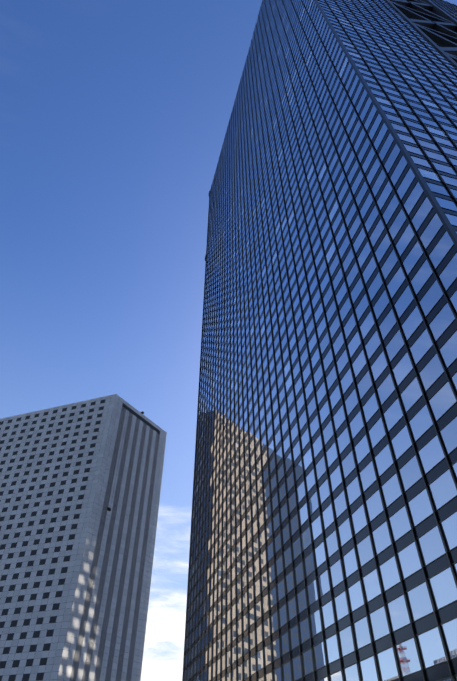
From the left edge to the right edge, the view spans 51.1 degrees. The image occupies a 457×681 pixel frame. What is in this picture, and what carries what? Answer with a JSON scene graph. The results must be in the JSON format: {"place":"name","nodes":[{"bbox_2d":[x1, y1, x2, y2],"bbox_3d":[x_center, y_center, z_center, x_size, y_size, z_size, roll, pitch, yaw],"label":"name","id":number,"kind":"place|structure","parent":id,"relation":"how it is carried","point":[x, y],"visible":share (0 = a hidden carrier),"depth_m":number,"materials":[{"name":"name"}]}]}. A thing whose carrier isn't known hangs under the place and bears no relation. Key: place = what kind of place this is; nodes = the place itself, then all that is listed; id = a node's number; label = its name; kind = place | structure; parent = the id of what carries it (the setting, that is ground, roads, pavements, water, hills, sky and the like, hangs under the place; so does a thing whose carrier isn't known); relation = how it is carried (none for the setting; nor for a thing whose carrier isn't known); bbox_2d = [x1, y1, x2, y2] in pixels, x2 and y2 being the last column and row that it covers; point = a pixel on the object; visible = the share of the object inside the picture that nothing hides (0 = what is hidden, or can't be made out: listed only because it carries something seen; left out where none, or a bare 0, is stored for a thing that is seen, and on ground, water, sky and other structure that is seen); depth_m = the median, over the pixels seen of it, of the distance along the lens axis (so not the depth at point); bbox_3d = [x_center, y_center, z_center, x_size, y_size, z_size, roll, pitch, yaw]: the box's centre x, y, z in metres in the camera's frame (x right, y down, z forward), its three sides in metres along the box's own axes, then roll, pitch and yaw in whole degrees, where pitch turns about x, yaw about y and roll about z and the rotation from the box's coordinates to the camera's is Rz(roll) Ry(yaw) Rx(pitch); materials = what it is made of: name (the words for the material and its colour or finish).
{"place":"outdoors","nodes":[
{"label":"outdoors","id":0,"kind":"place"},
{"bbox_2d":[0,394,166,680],"bbox_3d":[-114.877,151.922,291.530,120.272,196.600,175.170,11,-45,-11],"label":"white tower","id":1,"kind":"structure","parent":0,"point":[80,486],"depth_m":248.85,"materials":[{"name":"grey concrete"}]},
{"bbox_2d":[0,0,456,680],"label":"sky","id":2,"kind":"structure","parent":0,"point":[115,115],"materials":[{"name":"blue"}]},
{"label":"ground","id":3,"kind":"structure","parent":0,"visible":0},
{"bbox_2d":[182,0,456,680],"bbox_3d":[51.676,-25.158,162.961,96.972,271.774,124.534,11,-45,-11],"label":"glass tower","id":4,"kind":"structure","parent":3,"relation":"on","point":[323,539],"depth_m":74.72,"materials":[{"name":"blue glass"}]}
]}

